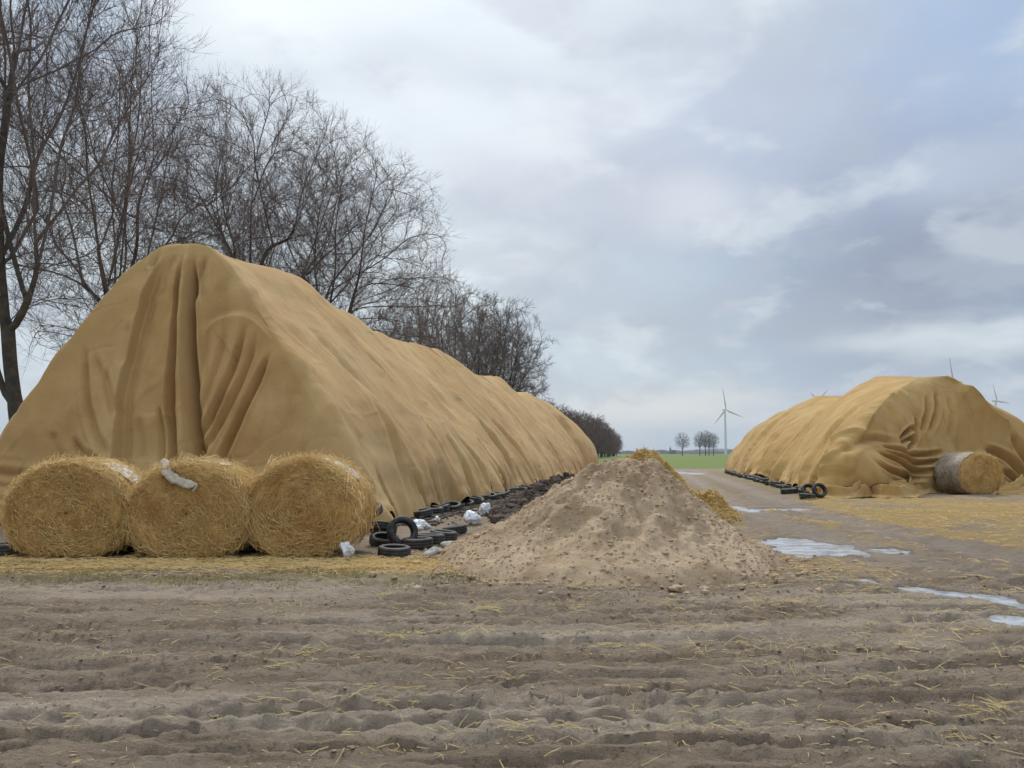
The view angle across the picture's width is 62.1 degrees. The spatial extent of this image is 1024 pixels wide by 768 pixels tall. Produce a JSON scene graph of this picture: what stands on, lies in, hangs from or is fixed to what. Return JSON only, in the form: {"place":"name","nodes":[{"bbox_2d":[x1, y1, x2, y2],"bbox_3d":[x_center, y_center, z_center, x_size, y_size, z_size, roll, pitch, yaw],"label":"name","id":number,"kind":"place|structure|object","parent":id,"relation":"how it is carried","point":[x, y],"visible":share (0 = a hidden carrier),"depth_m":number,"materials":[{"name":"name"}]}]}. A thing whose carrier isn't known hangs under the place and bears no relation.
{"place":"outdoors","nodes":[
{"label":"outdoors","id":0,"kind":"place"},
{"bbox_2d":[0,563,493,592],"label":"grass","id":1,"kind":"structure","parent":0,"point":[204,575],"depth_m":10.93,"materials":[{"name":"green plant"}]},
{"bbox_2d":[0,468,1023,767],"bbox_3d":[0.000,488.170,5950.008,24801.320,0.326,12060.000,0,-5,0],"label":"ground","id":2,"kind":"structure","parent":0,"point":[188,734],"depth_m":6.50,"materials":[{"name":"brown soil"}]},
{"bbox_2d":[0,541,26,555],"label":"tyre","id":3,"kind":"object","parent":2,"relation":"on","point":[5,549],"visible":0.37,"depth_m":13.26,"materials":[{"name":"rubber"}]},
{"bbox_2d":[0,450,144,559],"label":"round bale","id":4,"kind":"object","parent":2,"relation":"on","point":[63,507],"visible":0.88,"depth_m":12.98,"materials":[{"name":"plant"}]},
{"bbox_2d":[0,0,223,419],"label":"bare tree","id":5,"kind":"object","parent":2,"relation":"on","point":[10,389],"visible":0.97,"depth_m":26.08,"materials":[{"name":"brown plant"}]},
{"bbox_2d":[125,545,144,551],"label":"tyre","id":6,"kind":"object","parent":2,"relation":"on","point":[130,549],"visible":0.11,"depth_m":13.78,"materials":[{"name":"rubber"}]},
{"bbox_2d":[0,0,276,376],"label":"bare tree","id":7,"kind":"object","parent":2,"relation":"on","point":[114,271],"visible":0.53,"depth_m":35.02,"materials":[{"name":"brown plant"}]},
{"bbox_2d":[118,452,257,559],"bbox_3d":[-4.974,1.938,13.571,2.269,1.749,1.436,0,-5,1],"label":"round bale","id":8,"kind":"object","parent":2,"relation":"on","point":[185,507],"visible":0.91,"depth_m":12.95,"materials":[{"name":"plant"}]},
{"bbox_2d":[0,548,464,581],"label":"straw litter","id":9,"kind":"object","parent":2,"relation":"on","point":[277,561],"visible":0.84,"depth_m":12.32,"materials":[{"name":"yellow plant"}]},
{"bbox_2d":[102,60,397,318],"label":"bare tree","id":10,"kind":"object","parent":2,"relation":"on","point":[266,208],"visible":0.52,"depth_m":42.68,"materials":[{"name":"brown plant"}]},
{"bbox_2d":[239,545,263,551],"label":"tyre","id":11,"kind":"object","parent":2,"relation":"on","point":[250,549],"visible":0.13,"depth_m":13.80,"materials":[{"name":"rubber"}]},
{"bbox_2d":[0,243,598,521],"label":"covered straw stack","id":12,"kind":"object","parent":2,"relation":"on","point":[170,351],"visible":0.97,"depth_m":19.92,"materials":[{"name":"beige fabric"}]},
{"bbox_2d":[244,447,381,558],"bbox_3d":[-3.178,1.906,13.675,2.071,1.778,1.599,0,-5,3],"label":"round bale","id":13,"kind":"object","parent":2,"relation":"on","point":[311,505],"visible":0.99,"depth_m":12.97,"materials":[{"name":"plant"}]},
{"bbox_2d":[207,117,471,357],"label":"bare tree","id":14,"kind":"object","parent":2,"relation":"on","point":[407,278],"visible":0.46,"depth_m":49.57,"materials":[{"name":"brown plant"}]},
{"bbox_2d":[339,541,354,559],"bbox_3d":[-2.502,2.509,12.810,0.190,0.286,0.260,4,-6,-39],"label":"plastic scrap","id":15,"kind":"object","parent":2,"relation":"on","point":[347,549],"visible":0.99,"depth_m":12.76,"materials":[{"name":"white plastic"}]},
{"bbox_2d":[373,503,382,517],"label":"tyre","id":16,"kind":"object","parent":2,"relation":"on","point":[380,509],"visible":0.26,"depth_m":17.14,"materials":[{"name":"rubber"}]},
{"bbox_2d":[369,532,398,546],"bbox_3d":[-2.222,2.714,14.781,0.514,0.163,0.514,5,7,0],"label":"tyre","id":17,"kind":"object","parent":2,"relation":"on","point":[376,539],"visible":0.5,"depth_m":14.62,"materials":[{"name":"rubber"}]},
{"bbox_2d":[369,520,396,533],"bbox_3d":[-2.273,2.525,14.891,0.514,0.163,0.514,18,-27,-28],"label":"tyre","id":18,"kind":"object","parent":17,"relation":"on","point":[383,526],"visible":0.51,"depth_m":14.68,"materials":[{"name":"rubber"}]},
{"bbox_2d":[377,544,410,557],"bbox_3d":[-1.835,2.607,13.258,0.514,0.163,0.514,2,-2,0],"label":"tyre","id":19,"kind":"object","parent":2,"relation":"on","point":[395,550],"visible":0.94,"depth_m":13.07,"materials":[{"name":"rubber"}]},
{"bbox_2d":[387,516,417,543],"bbox_3d":[-1.858,2.502,14.419,0.526,0.526,0.167,11,-31,-23],"label":"tyre","id":20,"kind":"object","parent":2,"relation":"on","point":[409,522],"visible":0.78,"depth_m":14.39,"materials":[{"name":"rubber"}]},
{"bbox_2d":[362,297,453,355],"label":"bare tree","id":21,"kind":"object","parent":2,"relation":"on","point":[404,326],"visible":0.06,"depth_m":69.97,"materials":[{"name":"brown plant"}]},
{"bbox_2d":[402,536,432,548],"bbox_3d":[-1.589,2.671,14.307,0.526,0.167,0.526,-3,-5,21],"label":"tyre","id":22,"kind":"object","parent":2,"relation":"on","point":[421,542],"visible":0.88,"depth_m":14.09,"materials":[{"name":"rubber"}]},
{"bbox_2d":[413,508,432,518],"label":"tyre","id":23,"kind":"object","parent":2,"relation":"on","point":[426,512],"visible":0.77,"depth_m":20.85,"materials":[{"name":"rubber"}]},
{"bbox_2d":[373,272,480,372],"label":"bare tree","id":24,"kind":"object","parent":2,"relation":"on","point":[470,363],"visible":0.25,"depth_m":78.38,"materials":[{"name":"brown plant"}]},
{"bbox_2d":[418,533,444,543],"bbox_3d":[-1.444,2.711,14.928,0.530,0.168,0.530,5,-6,-31],"label":"tyre","id":25,"kind":"object","parent":2,"relation":"on","point":[438,538],"visible":0.56,"depth_m":14.74,"materials":[{"name":"rubber"}]},
{"bbox_2d":[423,547,439,557],"bbox_3d":[-1.231,2.598,13.056,0.233,0.190,0.382,-4,-6,39],"label":"stone","id":26,"kind":"object","parent":2,"relation":"on","point":[432,551],"visible":0.66,"depth_m":12.96,"materials":[{"name":"grey stone"}]},
{"bbox_2d":[430,505,443,513],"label":"tyre","id":27,"kind":"object","parent":2,"relation":"on","point":[437,509],"visible":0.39,"depth_m":22.06,"materials":[{"name":"rubber"}]},
{"bbox_2d":[437,504,449,511],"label":"tyre","id":28,"kind":"object","parent":2,"relation":"on","point":[446,507],"visible":0.36,"depth_m":22.77,"materials":[{"name":"rubber"}]},
{"bbox_2d":[430,529,457,540],"bbox_3d":[-1.278,2.823,15.887,0.514,0.163,0.514,6,-4,-16],"label":"tyre","id":29,"kind":"object","parent":2,"relation":"on","point":[450,535],"visible":0.73,"depth_m":15.72,"materials":[{"name":"rubber"}]},
{"bbox_2d":[413,519,431,531],"bbox_3d":[-1.738,2.659,15.986,0.396,0.226,0.299,-2,-5,23],"label":"plastic scrap","id":30,"kind":"object","parent":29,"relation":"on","point":[421,524],"visible":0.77,"depth_m":15.95,"materials":[{"name":"white plastic"}]},
{"bbox_2d":[440,541,453,547],"bbox_3d":[-1.017,2.672,13.954,0.286,0.188,0.423,4,-6,-42],"label":"stone","id":31,"kind":"object","parent":2,"relation":"on","point":[444,544],"visible":0.22,"depth_m":13.92,"materials":[{"name":"grey stone"}]},
{"bbox_2d":[396,497,504,525],"bbox_3d":[-0.633,3.885,27.947,2.097,0.300,19.527,-1,-5,11],"label":"dark debris","id":32,"kind":"object","parent":2,"relation":"on","point":[462,512],"visible":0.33,"depth_m":22.14,"materials":[{"name":"brown soil"}]},
{"bbox_2d":[388,273,515,381],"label":"bare tree","id":33,"kind":"object","parent":2,"relation":"on","point":[477,331],"visible":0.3,"depth_m":85.98,"materials":[{"name":"brown plant"}]},
{"bbox_2d":[445,501,461,510],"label":"tyre","id":34,"kind":"object","parent":2,"relation":"on","point":[455,505],"visible":0.42,"depth_m":23.90,"materials":[{"name":"rubber"}]},
{"bbox_2d":[442,524,466,533],"bbox_3d":[-1.134,2.883,16.823,0.493,0.157,0.493,-5,-7,-30],"label":"tyre","id":35,"kind":"object","parent":2,"relation":"on","point":[460,528],"visible":0.69,"depth_m":16.63,"materials":[{"name":"rubber"}]},
{"bbox_2d":[461,499,473,505],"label":"tyre","id":36,"kind":"object","parent":2,"relation":"on","point":[467,502],"visible":0.49,"depth_m":25.87,"materials":[{"name":"rubber"}]},
{"bbox_2d":[463,510,481,524],"bbox_3d":[-0.880,2.990,19.022,0.483,0.340,0.308,4,-6,-39],"label":"plastic scrap","id":37,"kind":"object","parent":2,"relation":"on","point":[471,517],"visible":1,"depth_m":18.92,"materials":[{"name":"white plastic"}]},
{"bbox_2d":[464,497,481,503],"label":"tyre","id":38,"kind":"object","parent":2,"relation":"on","point":[477,500],"visible":0.6,"depth_m":26.22,"materials":[{"name":"rubber"}]},
{"bbox_2d":[423,284,540,391],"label":"bare tree","id":39,"kind":"object","parent":2,"relation":"on","point":[502,339],"visible":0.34,"depth_m":91.85,"materials":[{"name":"brown plant"}]},
{"bbox_2d":[478,503,490,515],"bbox_3d":[-0.702,3.202,21.682,0.326,0.351,0.346,0,-5,1],"label":"plastic scrap","id":40,"kind":"object","parent":2,"relation":"on","point":[484,508],"visible":0.91,"depth_m":21.62,"materials":[{"name":"white plastic"}]},
{"bbox_2d":[489,492,497,499],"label":"tyre","id":41,"kind":"object","parent":2,"relation":"on","point":[493,496],"visible":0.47,"depth_m":28.63,"materials":[{"name":"rubber"}]},
{"bbox_2d":[500,492,505,498],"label":"tyre","id":42,"kind":"object","parent":2,"relation":"on","point":[502,494],"visible":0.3,"depth_m":30.46,"materials":[{"name":"rubber"}]},
{"bbox_2d":[456,312,550,396],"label":"bare tree","id":43,"kind":"object","parent":2,"relation":"on","point":[532,373],"visible":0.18,"depth_m":96.81,"materials":[{"name":"brown plant"}]},
{"bbox_2d":[451,293,558,400],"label":"bare tree","id":44,"kind":"object","parent":2,"relation":"on","point":[532,351],"visible":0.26,"depth_m":99.59,"materials":[{"name":"brown plant"}]},
{"bbox_2d":[0,563,1023,767],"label":"straw stalks","id":45,"kind":"object","parent":2,"relation":"on","point":[644,645],"visible":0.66,"depth_m":6.71,"materials":[{"name":"yellow plant"}]},
{"bbox_2d":[0,562,1023,767],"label":"mud crumbs","id":46,"kind":"object","parent":2,"relation":"on","point":[72,756],"visible":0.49,"depth_m":6.58,"materials":[{"name":"brown soil"}]},
{"bbox_2d":[508,488,515,492],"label":"tyre","id":47,"kind":"object","parent":2,"relation":"on","point":[512,490],"visible":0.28,"depth_m":32.38,"materials":[{"name":"rubber"}]},
{"bbox_2d":[482,472,573,523],"bbox_3d":[0.729,2.967,22.407,3.312,1.250,10.187,-1,-5,15],"label":"muck heap","id":48,"kind":"object","parent":2,"relation":"on","point":[509,505],"visible":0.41,"depth_m":20.63,"materials":[{"name":"soil"}]},
{"bbox_2d":[153,576,1023,756],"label":"straw tufts","id":49,"kind":"object","parent":2,"relation":"on","point":[736,641],"visible":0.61,"depth_m":6.86,"materials":[{"name":"yellow plant"}]},
{"bbox_2d":[438,456,785,587],"bbox_3d":[1.361,1.996,13.047,5.872,1.766,6.400,0,-5,0],"label":"sand heap","id":50,"kind":"object","parent":2,"relation":"on","point":[615,522],"visible":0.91,"depth_m":11.41,"materials":[{"name":"beige sand"}]},
{"bbox_2d":[370,547,859,603],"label":"spilled clods","id":51,"kind":"object","parent":2,"relation":"on","point":[672,587],"visible":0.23,"depth_m":10.85,"materials":[{"name":"brown soil"}]},
{"bbox_2d":[623,446,690,490],"bbox_3d":[4.012,2.985,26.864,3.788,2.092,3.129,0,-5,0],"label":"straw heap","id":52,"kind":"object","parent":2,"relation":"on","point":[641,454],"visible":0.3,"depth_m":26.43,"materials":[{"name":"yellow plant"}]},
{"bbox_2d":[669,447,675,453],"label":"church","id":53,"kind":"structure","parent":2,"relation":"on","point":[672,451],"depth_m":1891.92,"materials":[{"name":"grey"}]},
{"bbox_2d":[617,449,731,453],"bbox_3d":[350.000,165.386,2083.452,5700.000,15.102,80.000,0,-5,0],"label":"wood","id":54,"kind":"object","parent":2,"relation":"on","point":[684,452],"visible":0.07,"depth_m":2068.18,"materials":[{"name":"grey plant"}]},
{"bbox_2d":[356,496,1023,588],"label":"straw litter","id":55,"kind":"object","parent":2,"relation":"on","point":[921,510],"visible":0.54,"depth_m":19.62,"materials":[{"name":"yellow plant"}]},
{"bbox_2d":[679,471,706,474],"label":"puddle","id":56,"kind":"object","parent":2,"relation":"on","point":[680,472],"visible":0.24,"depth_m":69.95,"materials":[{"name":"liquid"}]},
{"bbox_2d":[688,487,744,523],"bbox_3d":[4.596,2.954,20.349,2.090,1.076,2.806,0,-5,0],"label":"straw heap","id":57,"kind":"object","parent":2,"relation":"on","point":[715,501],"visible":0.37,"depth_m":19.75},
{"bbox_2d":[729,505,759,511],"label":"puddle","id":58,"kind":"object","parent":2,"relation":"on","point":[744,509],"visible":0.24,"depth_m":24.82,"materials":[{"name":"liquid"}]},
{"bbox_2d":[735,508,811,510],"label":"puddle","id":59,"kind":"object","parent":2,"relation":"on","point":[797,509],"visible":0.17,"depth_m":25.00,"materials":[{"name":"liquid"}]},
{"bbox_2d":[780,488,797,493],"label":"tyre","id":60,"kind":"object","parent":2,"relation":"on","point":[788,490],"visible":0.99,"depth_m":33.75,"materials":[{"name":"rubber"}]},
{"bbox_2d":[783,484,796,487],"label":"tyre","id":61,"kind":"object","parent":2,"relation":"on","point":[787,486],"visible":0.55,"depth_m":37.13,"materials":[{"name":"rubber"}]},
{"bbox_2d":[799,493,815,498],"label":"tyre","id":62,"kind":"object","parent":2,"relation":"on","point":[806,495],"visible":0.99,"depth_m":30.00,"materials":[{"name":"rubber"}]},
{"bbox_2d":[801,483,816,493],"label":"tyre","id":63,"kind":"object","parent":2,"relation":"on","point":[806,485],"visible":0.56,"depth_m":30.76,"materials":[{"name":"rubber"}]},
{"bbox_2d":[760,538,877,557],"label":"puddle","id":64,"kind":"object","parent":2,"relation":"on","point":[801,547],"visible":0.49,"depth_m":14.60,"materials":[{"name":"liquid"}]},
{"bbox_2d":[811,483,826,497],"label":"tyre","id":65,"kind":"object","parent":2,"relation":"on","point":[821,486],"visible":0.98,"depth_m":30.40,"materials":[{"name":"rubber"}]},
{"bbox_2d":[858,579,875,582],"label":"puddle","id":66,"kind":"object","parent":2,"relation":"on","point":[869,580],"visible":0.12,"depth_m":10.95,"materials":[{"name":"liquid"}]},
{"bbox_2d":[725,376,1023,497],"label":"covered straw stack","id":67,"kind":"object","parent":2,"relation":"on","point":[889,436],"visible":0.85,"depth_m":36.35,"materials":[{"name":"beige fabric"}]},
{"bbox_2d":[872,549,911,554],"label":"puddle","id":68,"kind":"object","parent":2,"relation":"on","point":[891,551],"visible":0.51,"depth_m":14.16,"materials":[{"name":"liquid"}]},
{"bbox_2d":[898,587,942,594],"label":"puddle","id":69,"kind":"object","parent":2,"relation":"on","point":[925,590],"visible":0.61,"depth_m":10.17,"materials":[{"name":"liquid"}]},
{"bbox_2d":[940,591,979,597],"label":"puddle","id":70,"kind":"object","parent":2,"relation":"on","point":[953,594],"visible":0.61,"depth_m":9.89,"materials":[{"name":"liquid"}]},
{"bbox_2d":[933,450,1004,494],"bbox_3d":[18.097,3.484,33.747,2.140,1.823,1.806,1,-5,-12],"label":"round bale","id":71,"kind":"object","parent":2,"relation":"on","point":[967,472],"visible":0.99,"depth_m":33.06,"materials":[{"name":"plant"}]},
{"bbox_2d":[974,594,1023,608],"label":"puddle","id":72,"kind":"object","parent":2,"relation":"on","point":[1007,601],"visible":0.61,"depth_m":9.49,"materials":[{"name":"liquid"}]},
{"bbox_2d":[992,386,1007,406],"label":"wind turbine","id":73,"kind":"object","parent":2,"relation":"on","point":[996,401],"visible":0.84,"depth_m":1650.65,"materials":[{"name":"white metal"}]},
{"bbox_2d":[988,615,1023,625],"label":"puddle","id":74,"kind":"object","parent":2,"relation":"on","point":[1013,620],"visible":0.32,"depth_m":8.41,"materials":[{"name":"liquid"}]},
{"bbox_2d":[0,0,1023,450],"label":"sky","id":75,"kind":"structure","parent":0,"point":[767,205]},
{"bbox_2d":[598,454,729,467],"bbox_3d":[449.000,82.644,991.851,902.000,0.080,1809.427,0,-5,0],"label":"field","id":76,"kind":"structure","parent":0,"point":[697,461],"depth_m":217.95,"materials":[{"name":"green plant"}]},
{"bbox_2d":[534,387,555,404],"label":"bare tree","id":77,"kind":"object","parent":76,"relation":"on","point":[539,398],"visible":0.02,"depth_m":150.16,"materials":[{"name":"brown plant"}]},
{"bbox_2d":[550,403,580,426],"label":"bare tree","id":78,"kind":"object","parent":76,"relation":"on","point":[566,408],"visible":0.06,"depth_m":187.94,"materials":[{"name":"brown plant"}]},
{"bbox_2d":[564,408,582,429],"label":"bare tree","id":79,"kind":"object","parent":76,"relation":"on","point":[575,416],"visible":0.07,"depth_m":200.14,"materials":[{"name":"brown plant"}]},
{"bbox_2d":[563,410,592,438],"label":"bare tree","id":80,"kind":"object","parent":76,"relation":"on","point":[584,427],"visible":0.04,"depth_m":213.00,"materials":[{"name":"brown plant"}]},
{"bbox_2d":[570,413,590,433],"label":"bare tree","id":81,"kind":"object","parent":76,"relation":"on","point":[582,423],"visible":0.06,"depth_m":226.85,"materials":[{"name":"brown plant"}]},
{"bbox_2d":[578,415,594,439],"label":"bare tree","id":82,"kind":"object","parent":76,"relation":"on","point":[585,424],"visible":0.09,"depth_m":238.86,"materials":[{"name":"brown plant"}]},
{"bbox_2d":[572,411,601,448],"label":"bare tree","id":83,"kind":"object","parent":76,"relation":"on","point":[594,430],"visible":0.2,"depth_m":265.52,"materials":[{"name":"brown plant"}]},
{"bbox_2d":[571,411,603,447],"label":"bare tree","id":84,"kind":"object","parent":76,"relation":"on","point":[591,427],"visible":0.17,"depth_m":251.75,"materials":[{"name":"brown plant"}]},
{"bbox_2d":[585,414,606,450],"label":"bare tree","id":85,"kind":"object","parent":76,"relation":"on","point":[597,431],"visible":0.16,"depth_m":280.00,"materials":[{"name":"brown plant"}]},
{"bbox_2d":[587,414,609,455],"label":"bare tree","id":86,"kind":"object","parent":76,"relation":"on","point":[601,439],"visible":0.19,"depth_m":293.27,"materials":[{"name":"brown plant"}]},
{"bbox_2d":[586,415,610,451],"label":"bare tree","id":87,"kind":"object","parent":76,"relation":"on","point":[607,437],"visible":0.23,"depth_m":307.71,"materials":[{"name":"brown plant"}]},
{"bbox_2d":[596,417,615,457],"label":"bare tree","id":88,"kind":"object","parent":76,"relation":"on","point":[613,430],"visible":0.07,"depth_m":321.02,"materials":[{"name":"brown plant"}]},
{"bbox_2d":[600,425,613,456],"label":"bare tree","id":89,"kind":"object","parent":76,"relation":"on","point":[607,445],"visible":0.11,"depth_m":335.39,"materials":[{"name":"brown plant"}]},
{"bbox_2d":[599,435,616,456],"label":"bare tree","id":90,"kind":"object","parent":76,"relation":"on","point":[611,447],"visible":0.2,"depth_m":378.71,"materials":[{"name":"brown plant"}]},
{"bbox_2d":[602,425,615,456],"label":"bare tree","id":91,"kind":"object","parent":76,"relation":"on","point":[611,442],"visible":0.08,"depth_m":349.60,"materials":[{"name":"brown plant"}]},
{"bbox_2d":[603,428,616,456],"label":"bare tree","id":92,"kind":"object","parent":76,"relation":"on","point":[611,446],"visible":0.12,"depth_m":364.38,"materials":[{"name":"brown plant"}]},
{"bbox_2d":[612,432,620,455],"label":"bare tree","id":93,"kind":"object","parent":76,"relation":"on","point":[618,446],"visible":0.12,"depth_m":423.84,"materials":[{"name":"brown plant"}]},
{"bbox_2d":[614,433,623,455],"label":"bare tree","id":94,"kind":"object","parent":76,"relation":"on","point":[619,444],"visible":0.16,"depth_m":438.73,"materials":[{"name":"brown plant"}]},
{"bbox_2d":[674,431,689,455],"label":"bare tree","id":95,"kind":"object","parent":76,"relation":"on","point":[685,442],"visible":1,"depth_m":558.14,"materials":[{"name":"grey plant"}]},
{"bbox_2d":[693,431,703,449],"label":"bare tree","id":96,"kind":"object","parent":76,"relation":"on","point":[698,440],"visible":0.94,"depth_m":558.27,"materials":[{"name":"grey plant"}]},
{"bbox_2d":[699,429,710,455],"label":"bare tree","id":97,"kind":"object","parent":76,"relation":"on","point":[703,440],"visible":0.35,"depth_m":573.35,"materials":[{"name":"grey plant"}]},
{"bbox_2d":[703,432,715,448],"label":"bare tree","id":98,"kind":"object","parent":76,"relation":"on","point":[705,443],"visible":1,"depth_m":543.20,"materials":[{"name":"grey plant"}]},
{"bbox_2d":[708,432,718,455],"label":"bare tree","id":99,"kind":"object","parent":76,"relation":"on","point":[712,445],"visible":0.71,"depth_m":558.36,"materials":[{"name":"grey plant"}]},
{"bbox_2d":[715,392,741,453],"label":"wind turbine","id":100,"kind":"object","parent":76,"relation":"on","point":[725,433],"visible":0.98,"depth_m":1876.65,"materials":[{"name":"white metal"}]},
{"bbox_2d":[679,449,732,450],"bbox_3d":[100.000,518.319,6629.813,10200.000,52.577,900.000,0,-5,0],"label":"hills","id":101,"kind":"structure","parent":0,"point":[707,449],"depth_m":6740.80,"materials":[{"name":"grey"}]}
]}

